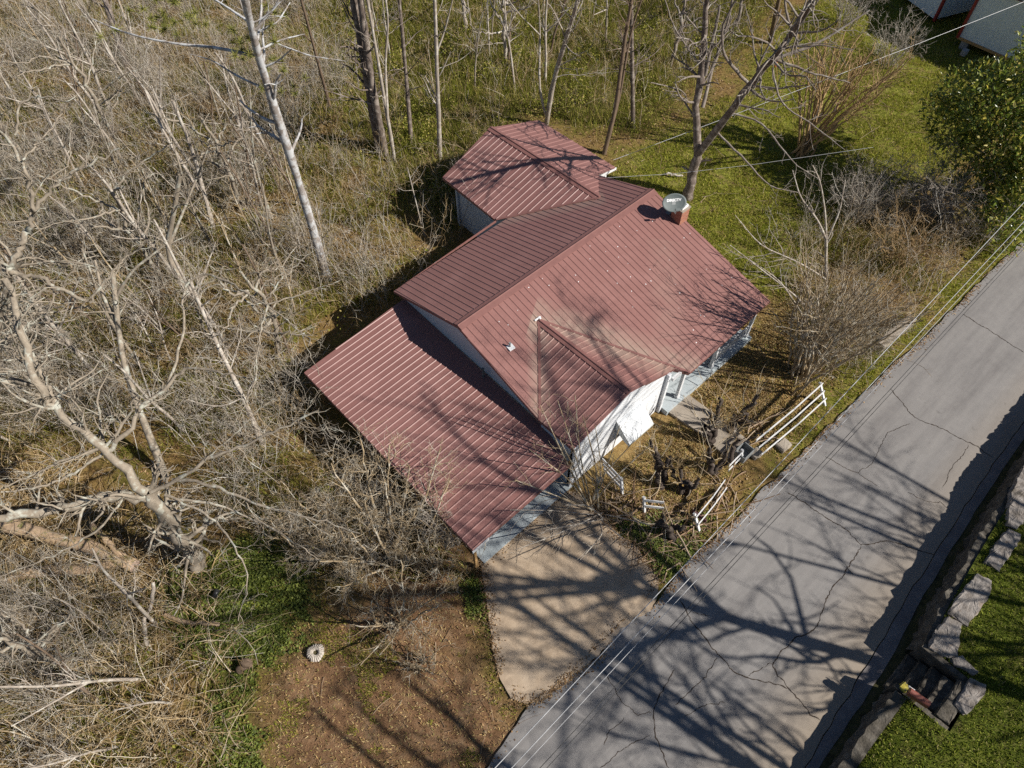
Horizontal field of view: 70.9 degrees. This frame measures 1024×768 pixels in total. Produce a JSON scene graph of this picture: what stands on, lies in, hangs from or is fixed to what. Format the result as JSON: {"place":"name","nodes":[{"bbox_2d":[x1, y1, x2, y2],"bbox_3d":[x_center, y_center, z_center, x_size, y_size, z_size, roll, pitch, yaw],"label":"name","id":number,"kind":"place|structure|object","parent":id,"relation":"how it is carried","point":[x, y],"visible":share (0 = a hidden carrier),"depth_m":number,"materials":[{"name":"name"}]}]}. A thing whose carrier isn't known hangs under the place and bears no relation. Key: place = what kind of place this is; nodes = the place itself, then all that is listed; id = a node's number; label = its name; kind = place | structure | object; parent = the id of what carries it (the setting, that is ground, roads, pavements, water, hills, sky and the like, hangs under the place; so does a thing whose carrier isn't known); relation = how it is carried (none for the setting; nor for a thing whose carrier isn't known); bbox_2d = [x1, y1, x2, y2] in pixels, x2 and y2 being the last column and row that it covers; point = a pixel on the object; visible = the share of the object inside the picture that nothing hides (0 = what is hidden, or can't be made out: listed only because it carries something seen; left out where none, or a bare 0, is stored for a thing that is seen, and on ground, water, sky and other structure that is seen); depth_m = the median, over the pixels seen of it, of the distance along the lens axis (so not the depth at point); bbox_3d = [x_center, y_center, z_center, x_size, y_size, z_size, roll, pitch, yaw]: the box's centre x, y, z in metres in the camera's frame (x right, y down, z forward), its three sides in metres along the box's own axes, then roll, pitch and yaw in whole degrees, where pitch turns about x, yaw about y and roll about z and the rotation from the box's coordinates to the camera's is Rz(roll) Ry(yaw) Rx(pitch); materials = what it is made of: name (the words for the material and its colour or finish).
{"place":"outdoors","nodes":[
{"label":"outdoors","id":0,"kind":"place"},
{"bbox_2d":[0,0,1023,767],"bbox_3d":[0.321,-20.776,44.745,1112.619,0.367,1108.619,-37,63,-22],"label":"ground","id":1,"kind":"structure","parent":0,"point":[450,720],"depth_m":29.91,"materials":[{"name":"brown soil"}]},
{"bbox_2d":[0,601,94,691],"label":"lichen covered tree","id":2,"kind":"object","parent":1,"relation":"on","point":[9,642],"visible":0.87,"depth_m":22.50,"materials":[{"name":"grey plant"}]},
{"bbox_2d":[0,255,101,380],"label":"sapling","id":3,"kind":"object","parent":1,"relation":"on","point":[56,327],"visible":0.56,"depth_m":28.07,"materials":[{"name":"grey plant"}]},
{"bbox_2d":[0,246,109,351],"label":"lichen covered tree","id":4,"kind":"object","parent":1,"relation":"on","point":[54,282],"visible":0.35,"depth_m":28.41,"materials":[{"name":"grey plant"}]},
{"bbox_2d":[22,0,99,113],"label":"sapling","id":5,"kind":"object","parent":1,"relation":"on","point":[61,56],"visible":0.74,"depth_m":37.26,"materials":[{"name":"grey plant"}]},
{"bbox_2d":[19,738,120,767],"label":"sapling","id":6,"kind":"object","parent":1,"relation":"on","point":[73,757],"visible":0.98,"depth_m":20.57,"materials":[{"name":"grey plant"}]},
{"bbox_2d":[0,6,147,149],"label":"lichen covered tree","id":7,"kind":"object","parent":1,"relation":"on","point":[67,62],"visible":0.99,"depth_m":35.62,"materials":[{"name":"grey plant"}]},
{"bbox_2d":[0,655,147,726],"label":"sapling","id":8,"kind":"object","parent":1,"relation":"on","point":[83,682],"visible":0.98,"depth_m":20.85,"materials":[{"name":"grey plant"}]},
{"bbox_2d":[36,0,113,116],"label":"sapling","id":9,"kind":"object","parent":1,"relation":"on","point":[89,62],"visible":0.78,"depth_m":37.63,"materials":[{"name":"grey plant"}]},
{"bbox_2d":[0,68,167,398],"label":"lichen covered tree","id":10,"kind":"object","parent":1,"relation":"on","point":[14,264],"visible":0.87,"depth_m":20.86,"materials":[{"name":"grey plant"}]},
{"bbox_2d":[19,135,187,281],"bbox_3d":[-16.677,-7.054,30.724,6.030,8.733,5.674,25,60,17],"label":"lichen covered tree","id":11,"kind":"object","parent":1,"relation":"on","point":[125,227],"visible":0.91,"depth_m":29.99,"materials":[{"name":"grey plant"}]},
{"bbox_2d":[64,226,144,369],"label":"sapling","id":12,"kind":"object","parent":1,"relation":"on","point":[103,308],"visible":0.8,"depth_m":28.08,"materials":[{"name":"grey plant"}]},
{"bbox_2d":[75,1,143,108],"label":"sapling","id":13,"kind":"object","parent":1,"relation":"on","point":[110,55],"visible":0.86,"depth_m":38.65,"materials":[{"name":"grey plant"}]},
{"bbox_2d":[62,545,158,625],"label":"sapling","id":14,"kind":"object","parent":1,"relation":"on","point":[133,600],"visible":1,"depth_m":22.57,"materials":[{"name":"grey plant"}]},
{"bbox_2d":[91,0,132,77],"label":"bare tree","id":15,"kind":"object","parent":1,"relation":"on","point":[108,9],"visible":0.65,"depth_m":42.29,"materials":[{"name":"grey plant"}]},
{"bbox_2d":[76,244,169,479],"bbox_3d":[-14.073,-0.583,26.977,2.680,7.782,6.012,10,56,7],"label":"lichen covered tree","id":16,"kind":"object","parent":1,"relation":"on","point":[144,423],"visible":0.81,"depth_m":26.26,"materials":[{"name":"grey plant"}]},
{"bbox_2d":[77,144,176,279],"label":"sapling","id":17,"kind":"object","parent":1,"relation":"on","point":[140,231],"visible":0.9,"depth_m":30.63,"materials":[{"name":"grey plant"}]},
{"bbox_2d":[101,351,186,433],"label":"sapling","id":18,"kind":"object","parent":1,"relation":"on","point":[146,396],"visible":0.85,"depth_m":26.82,"materials":[{"name":"grey plant"}]},
{"bbox_2d":[0,398,290,767],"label":"brush pile","id":19,"kind":"object","parent":1,"relation":"on","point":[120,699],"visible":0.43,"depth_m":24.19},
{"bbox_2d":[0,561,116,584],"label":"fallen log","id":20,"kind":"object","parent":19,"relation":"on","point":[74,568],"visible":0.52,"depth_m":25.58,"materials":[{"name":"brown wood"}]},
{"bbox_2d":[0,519,139,571],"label":"fallen log","id":21,"kind":"object","parent":19,"relation":"on","point":[36,531],"visible":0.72,"depth_m":26.01,"materials":[{"name":"brown wood"}]},
{"bbox_2d":[127,63,198,181],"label":"sapling","id":22,"kind":"object","parent":1,"relation":"on","point":[163,121],"visible":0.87,"depth_m":34.59,"materials":[{"name":"grey plant"}]},
{"bbox_2d":[0,223,359,644],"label":"lichen covered tree","id":23,"kind":"object","parent":1,"relation":"on","point":[149,497],"visible":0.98,"depth_m":21.23,"materials":[{"name":"grey plant"}]},
{"bbox_2d":[144,90,216,233],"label":"bare tree","id":24,"kind":"object","parent":1,"relation":"on","point":[196,164],"visible":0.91,"depth_m":33.06,"materials":[{"name":"grey plant"}]},
{"bbox_2d":[151,150,214,307],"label":"lichen covered tree","id":25,"kind":"object","parent":1,"relation":"on","point":[170,235],"visible":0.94,"depth_m":30.36,"materials":[{"name":"grey plant"}]},
{"bbox_2d":[153,129,214,250],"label":"sapling","id":26,"kind":"object","parent":1,"relation":"on","point":[190,202],"visible":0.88,"depth_m":32.38,"materials":[{"name":"grey plant"}]},
{"bbox_2d":[134,218,238,347],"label":"sapling","id":27,"kind":"object","parent":1,"relation":"on","point":[177,264],"visible":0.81,"depth_m":28.39,"materials":[{"name":"grey plant"}]},
{"bbox_2d":[141,77,252,211],"bbox_3d":[-14.060,-10.450,34.361,4.558,6.511,4.323,-24,59,-15],"label":"lichen covered tree","id":28,"kind":"object","parent":1,"relation":"on","point":[216,145],"visible":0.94,"depth_m":33.57,"materials":[{"name":"grey plant"}]},
{"bbox_2d":[164,262,267,450],"bbox_3d":[-11.100,-0.676,27.228,3.278,7.448,4.833,-37,63,-22],"label":"bare tree","id":29,"kind":"object","parent":1,"relation":"on","point":[226,363],"visible":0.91,"depth_m":26.75,"materials":[{"name":"grey plant"}]},
{"bbox_2d":[92,0,343,282],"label":"bare tree","id":30,"kind":"object","parent":1,"relation":"on","point":[283,139],"visible":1,"depth_m":24.45,"materials":[{"name":"grey plant"}]},
{"bbox_2d":[214,43,276,171],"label":"sapling","id":31,"kind":"object","parent":1,"relation":"on","point":[245,110],"visible":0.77,"depth_m":35.01,"materials":[{"name":"grey plant"}]},
{"bbox_2d":[187,241,320,362],"bbox_3d":[-10.023,-2.870,29.363,4.880,6.196,5.222,-37,63,-22],"label":"lichen covered tree","id":32,"kind":"object","parent":1,"relation":"on","point":[272,318],"visible":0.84,"depth_m":28.71,"materials":[{"name":"grey plant"}]},
{"bbox_2d":[231,79,282,218],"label":"sapling","id":33,"kind":"object","parent":1,"relation":"on","point":[252,154],"visible":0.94,"depth_m":33.29,"materials":[{"name":"grey plant"}]},
{"bbox_2d":[246,169,298,282],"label":"sapling","id":34,"kind":"object","parent":1,"relation":"on","point":[269,233],"visible":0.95,"depth_m":30.90,"materials":[{"name":"grey plant"}]},
{"bbox_2d":[221,456,332,558],"bbox_3d":[-8.032,4.827,25.623,3.374,3.743,2.538,22,59,15],"label":"bare shrub","id":35,"kind":"object","parent":1,"relation":"on","point":[294,527],"visible":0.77,"depth_m":25.34,"materials":[{"name":"brown plant"}]},
{"bbox_2d":[284,0,330,110],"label":"bare tree","id":36,"kind":"object","parent":1,"relation":"on","point":[315,53],"visible":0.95,"depth_m":37.21,"materials":[{"name":"brown plant"}]},
{"bbox_2d":[262,459,361,579],"bbox_3d":[-6.584,4.798,25.219,3.841,4.519,3.232,-17,57,-11],"label":"bare shrub","id":37,"kind":"object","parent":1,"relation":"on","point":[324,524],"visible":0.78,"depth_m":24.84,"materials":[{"name":"grey plant"}]},
{"bbox_2d":[305,521,384,612],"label":"bare shrub","id":38,"kind":"object","parent":1,"relation":"on","point":[350,574],"visible":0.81,"depth_m":24.64,"materials":[{"name":"brown plant"}]},
{"bbox_2d":[314,0,388,155],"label":"bare tree","id":39,"kind":"object","parent":1,"relation":"on","point":[358,16],"visible":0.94,"depth_m":34.78,"materials":[{"name":"brown plant"}]},
{"bbox_2d":[344,0,414,162],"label":"bare tree","id":40,"kind":"object","parent":1,"relation":"on","point":[384,95],"visible":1,"depth_m":34.31,"materials":[{"name":"grey plant"}]},
{"bbox_2d":[307,418,471,597],"bbox_3d":[-4.099,4.301,24.031,5.854,7.002,4.825,-5,56,-3],"label":"bare tree","id":41,"kind":"object","parent":1,"relation":"on","point":[382,543],"visible":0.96,"depth_m":24.43,"materials":[{"name":"grey plant"}]},
{"bbox_2d":[340,547,461,669],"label":"bare tree","id":42,"kind":"object","parent":1,"relation":"on","point":[404,621],"visible":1,"depth_m":23.70,"materials":[{"name":"brown plant"}]},
{"bbox_2d":[374,0,432,144],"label":"bare tree","id":43,"kind":"object","parent":1,"relation":"on","point":[408,106],"visible":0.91,"depth_m":36.40,"materials":[{"name":"brown plant"}]},
{"bbox_2d":[393,630,453,684],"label":"bare shrub","id":44,"kind":"object","parent":1,"relation":"on","point":[421,660],"visible":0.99,"depth_m":23.54,"materials":[{"name":"brown plant"}]},
{"bbox_2d":[145,509,715,767],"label":"ground ivy","id":45,"kind":"object","parent":1,"relation":"on","point":[259,575],"visible":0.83,"depth_m":25.23,"materials":[{"name":"green plant"}]},
{"bbox_2d":[399,515,463,599],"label":"bare shrub","id":46,"kind":"object","parent":1,"relation":"on","point":[431,564],"visible":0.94,"depth_m":24.90,"materials":[{"name":"brown plant"}]},
{"bbox_2d":[136,497,737,767],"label":"verge weeds","id":47,"kind":"object","parent":1,"relation":"on","point":[358,670],"visible":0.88,"depth_m":24.31,"materials":[{"name":"green plant"}]},
{"bbox_2d":[406,473,473,558],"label":"bare shrub","id":48,"kind":"object","parent":1,"relation":"on","point":[440,525],"visible":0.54,"depth_m":24.88,"materials":[{"name":"brown plant"}]},
{"bbox_2d":[418,0,493,159],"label":"bare tree","id":49,"kind":"object","parent":1,"relation":"on","point":[437,97],"visible":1,"depth_m":34.52,"materials":[{"name":"grey plant"}]},
{"bbox_2d":[468,0,533,65],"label":"lichen covered tree","id":50,"kind":"object","parent":1,"relation":"on","point":[503,34],"visible":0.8,"depth_m":41.35,"materials":[{"name":"grey plant"}]},
{"bbox_2d":[0,0,1011,767],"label":"fallen twigs","id":51,"kind":"object","parent":1,"relation":"on","point":[400,284],"depth_m":30.58,"materials":[{"name":"wood"}]},
{"bbox_2d":[0,0,1019,767],"bbox_3d":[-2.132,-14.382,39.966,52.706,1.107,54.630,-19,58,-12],"label":"undergrowth","id":52,"kind":"object","parent":1,"relation":"on","point":[456,132],"depth_m":40.28,"materials":[{"name":"plant"}]},
{"bbox_2d":[0,0,1022,767],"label":"grey brush","id":53,"kind":"object","parent":1,"relation":"on","point":[302,84],"visible":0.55,"depth_m":33.07,"materials":[{"name":"grey plant"}]},
{"bbox_2d":[0,0,1022,767],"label":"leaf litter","id":54,"kind":"object","parent":1,"relation":"on","point":[390,308],"visible":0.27,"depth_m":33.16,"materials":[{"name":"brown plant"}]},
{"bbox_2d":[304,120,769,567],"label":"house","id":55,"kind":"structure","parent":1,"relation":"on","point":[471,346],"depth_m":28.30,"materials":[{"name":"metal"}]},
{"bbox_2d":[662,193,686,214],"bbox_3d":[6.820,-7.367,30.250,0.904,1.172,0.928,-37,63,-22],"label":"satellite dish","id":56,"kind":"object","parent":55,"relation":"on","point":[675,202],"visible":1,"depth_m":30.06,"materials":[{"name":"grey metal"}]},
{"bbox_2d":[243,283,846,767],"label":"straw grass","id":57,"kind":"structure","parent":1,"relation":"on","point":[743,359],"depth_m":28.25,"materials":[{"name":"brown plant"}]},
{"bbox_2d":[506,0,616,124],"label":"bare tree","id":58,"kind":"object","parent":1,"relation":"on","point":[569,30],"visible":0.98,"depth_m":36.35,"materials":[{"name":"brown plant"}]},
{"bbox_2d":[505,394,658,513],"bbox_3d":[2.530,2.968,25.198,5.249,6.501,3.274,8,56,6],"label":"bare tree","id":59,"kind":"object","parent":1,"relation":"on","point":[593,501],"visible":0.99,"depth_m":25.52,"materials":[{"name":"brown plant"}]},
{"bbox_2d":[509,490,655,567],"bbox_3d":[2.101,5.053,25.248,5.512,3.862,2.956,-19,58,-13],"label":"bare shrub","id":60,"kind":"object","parent":1,"relation":"on","point":[584,521],"visible":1,"depth_m":25.41,"materials":[{"name":"brown plant"}]},
{"bbox_2d":[602,0,650,154],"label":"bare tree","id":61,"kind":"object","parent":1,"relation":"on","point":[621,75],"visible":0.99,"depth_m":35.08,"materials":[{"name":"brown plant"}]},
{"bbox_2d":[606,0,663,128],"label":"bare tree","id":62,"kind":"object","parent":1,"relation":"on","point":[632,84],"visible":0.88,"depth_m":36.96,"materials":[{"name":"brown plant"}]},
{"bbox_2d":[625,411,703,497],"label":"pollarded tree","id":63,"kind":"object","parent":1,"relation":"on","point":[661,475],"visible":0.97,"depth_m":26.98,"materials":[{"name":"black plant"}]},
{"bbox_2d":[625,499,703,560],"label":"pollarded tree","id":64,"kind":"object","parent":1,"relation":"on","point":[670,529],"visible":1,"depth_m":25.92,"materials":[{"name":"black plant"}]},
{"bbox_2d":[646,449,719,499],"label":"pollarded tree","id":65,"kind":"object","parent":1,"relation":"on","point":[688,487],"visible":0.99,"depth_m":27.08,"materials":[{"name":"black plant"}]},
{"bbox_2d":[575,374,800,590],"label":"cut limbs","id":66,"kind":"object","parent":1,"relation":"on","point":[648,537],"visible":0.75,"depth_m":27.07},
{"bbox_2d":[658,0,729,66],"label":"lichen covered tree","id":67,"kind":"object","parent":1,"relation":"on","point":[681,22],"visible":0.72,"depth_m":41.31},
{"bbox_2d":[669,395,749,462],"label":"front walk","id":68,"kind":"structure","parent":1,"relation":"on","point":[688,418],"depth_m":29.40,"materials":[{"name":"concrete"}]},
{"bbox_2d":[675,402,756,475],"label":"pollarded tree","id":69,"kind":"object","parent":1,"relation":"on","point":[713,468],"visible":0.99,"depth_m":27.51,"materials":[{"name":"black plant"}]},
{"bbox_2d":[683,365,751,445],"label":"pollarded tree","id":70,"kind":"object","parent":1,"relation":"on","point":[712,434],"visible":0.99,"depth_m":27.83,"materials":[{"name":"black plant"}]},
{"bbox_2d":[720,365,774,433],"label":"pollarded tree","id":71,"kind":"object","parent":1,"relation":"on","point":[735,423],"visible":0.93,"depth_m":28.32,"materials":[{"name":"black plant"}]},
{"bbox_2d":[647,0,871,207],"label":"bare tree","id":72,"kind":"object","parent":1,"relation":"on","point":[704,64],"visible":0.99,"depth_m":29.73,"materials":[{"name":"grey plant"}]},
{"bbox_2d":[718,155,845,335],"bbox_3d":[11.711,-5.756,30.562,5.570,7.418,5.332,19,58,12],"label":"bare tree","id":73,"kind":"object","parent":1,"relation":"on","point":[826,240],"visible":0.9,"depth_m":30.67,"materials":[{"name":"grey plant"}]},
{"bbox_2d":[755,382,826,455],"bbox_3d":[11.288,1.539,28.897,4.168,1.119,0.757,-36,63,-22],"label":"rail fence","id":74,"kind":"object","parent":1,"relation":"on","point":[821,395],"visible":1,"depth_m":28.80,"materials":[{"name":"white paint"}]},
{"bbox_2d":[599,0,1023,547],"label":"grass","id":75,"kind":"structure","parent":1,"relation":"on","point":[885,119],"depth_m":39.08,"materials":[{"name":"green plant"}]},
{"bbox_2d":[773,20,920,159],"bbox_3d":[15.877,-14.416,35.975,6.611,8.167,7.488,26,60,17],"label":"crape myrtle","id":76,"kind":"object","parent":1,"relation":"on","point":[803,150],"visible":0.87,"depth_m":35.53,"materials":[{"name":"beige plant"}]},
{"bbox_2d":[761,217,950,396],"bbox_3d":[12.177,-2.513,27.986,5.263,7.985,6.686,-37,63,-22],"label":"crape myrtle","id":77,"kind":"object","parent":1,"relation":"on","point":[813,359],"visible":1,"depth_m":27.61,"materials":[{"name":"brown plant"}]},
{"bbox_2d":[824,0,888,33],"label":"bare shrub","id":78,"kind":"object","parent":1,"relation":"on","point":[840,4],"visible":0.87,"depth_m":45.04,"materials":[{"name":"brown plant"}]},
{"bbox_2d":[824,142,919,219],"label":"bare shrub","id":79,"kind":"object","parent":1,"relation":"on","point":[871,194],"visible":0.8,"depth_m":34.86,"materials":[{"name":"grey plant"}]},
{"bbox_2d":[858,0,935,67],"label":"bare shrub","id":80,"kind":"object","parent":1,"relation":"on","point":[905,37],"visible":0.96,"depth_m":42.44,"materials":[{"name":"grey plant"}]},
{"bbox_2d":[857,247,953,327],"bbox_3d":[17.037,-3.801,31.522,3.687,3.371,3.790,-26,60,-16],"label":"bare shrub","id":81,"kind":"object","parent":1,"relation":"on","point":[899,295],"visible":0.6,"depth_m":31.53,"materials":[{"name":"beige plant"}]},
{"bbox_2d":[862,191,958,275],"bbox_3d":[18.194,-6.486,33.248,3.906,3.643,4.502,-37,63,-22],"label":"bare shrub","id":82,"kind":"object","parent":1,"relation":"on","point":[910,238],"visible":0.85,"depth_m":33.31,"materials":[{"name":"beige plant"}]},
{"bbox_2d":[805,423,1023,767],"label":"gutter","id":83,"kind":"object","parent":1,"relation":"on","point":[869,675],"visible":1,"depth_m":24.85,"materials":[{"name":"concrete"}]},
{"bbox_2d":[819,440,1023,767],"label":"verge","id":84,"kind":"structure","parent":1,"relation":"on","point":[877,689],"depth_m":24.67,"materials":[{"name":"plant"}]},
{"bbox_2d":[829,451,1023,767],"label":"stone retaining wall","id":85,"kind":"structure","parent":1,"relation":"on","point":[933,633],"depth_m":24.22,"materials":[{"name":"grey stone"}]},
{"bbox_2d":[909,0,974,21],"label":"storage shed","id":86,"kind":"structure","parent":1,"relation":"on","point":[936,10],"depth_m":45.81,"materials":[{"name":"metal"}]},
{"bbox_2d":[883,136,1009,225],"bbox_3d":[20.472,-9.302,34.518,4.678,4.689,5.006,-19,58,-12],"label":"bare shrub","id":87,"kind":"object","parent":1,"relation":"on","point":[928,180],"visible":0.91,"depth_m":34.37,"materials":[{"name":"grey plant"}]},
{"bbox_2d":[918,25,1023,255],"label":"magnolia tree","id":88,"kind":"object","parent":1,"relation":"on","point":[1012,186],"visible":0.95,"depth_m":33.10,"materials":[{"name":"green plant"}]},
{"bbox_2d":[939,181,1010,243],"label":"bare shrub","id":89,"kind":"object","parent":1,"relation":"on","point":[964,222],"visible":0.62,"depth_m":34.51,"materials":[{"name":"brown plant"}]},
{"bbox_2d":[956,0,1023,63],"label":"storage shed","id":90,"kind":"structure","parent":1,"relation":"on","point":[994,34],"depth_m":42.67,"materials":[{"name":"metal"}]},
{"bbox_2d":[473,483,662,709],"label":"driveway","id":91,"kind":"structure","parent":0,"point":[556,618],"depth_m":25.39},
{"bbox_2d":[488,242,1023,767],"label":"road","id":92,"kind":"structure","parent":0,"point":[762,654],"depth_m":25.60,"materials":[{"name":"grey asphalt"}]},
{"bbox_2d":[489,249,1022,767],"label":"roadside leaves","id":93,"kind":"object","parent":92,"relation":"on","point":[581,671],"visible":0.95,"depth_m":26.82,"materials":[{"name":"brown plant"}]},
{"bbox_2d":[495,202,1023,767],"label":"overhead cable","id":94,"kind":"object","parent":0,"point":[737,508],"visible":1,"depth_m":18.43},
{"bbox_2d":[511,223,1022,767],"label":"overhead cable","id":95,"kind":"object","parent":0,"point":[737,527],"visible":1,"depth_m":18.33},
{"bbox_2d":[521,230,1022,767],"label":"overhead cable","id":96,"kind":"object","parent":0,"point":[753,518],"visible":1,"depth_m":18.30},
{"bbox_2d":[540,245,1023,767],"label":"overhead cable","id":97,"kind":"object","parent":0,"point":[760,529],"visible":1,"depth_m":18.21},
{"bbox_2d":[547,251,1021,767],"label":"overhead cable","id":98,"kind":"object","parent":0,"point":[768,526],"visible":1,"depth_m":18.17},
{"bbox_2d":[857,508,1023,767],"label":"raised lawn","id":99,"kind":"structure","parent":0,"point":[959,721],"depth_m":22.29,"materials":[{"name":"green plant"}]},
{"bbox_2d":[882,643,985,730],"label":"stone steps","id":100,"kind":"structure","parent":99,"relation":"on","point":[948,690],"depth_m":22.88,"materials":[{"name":"grey stone"}]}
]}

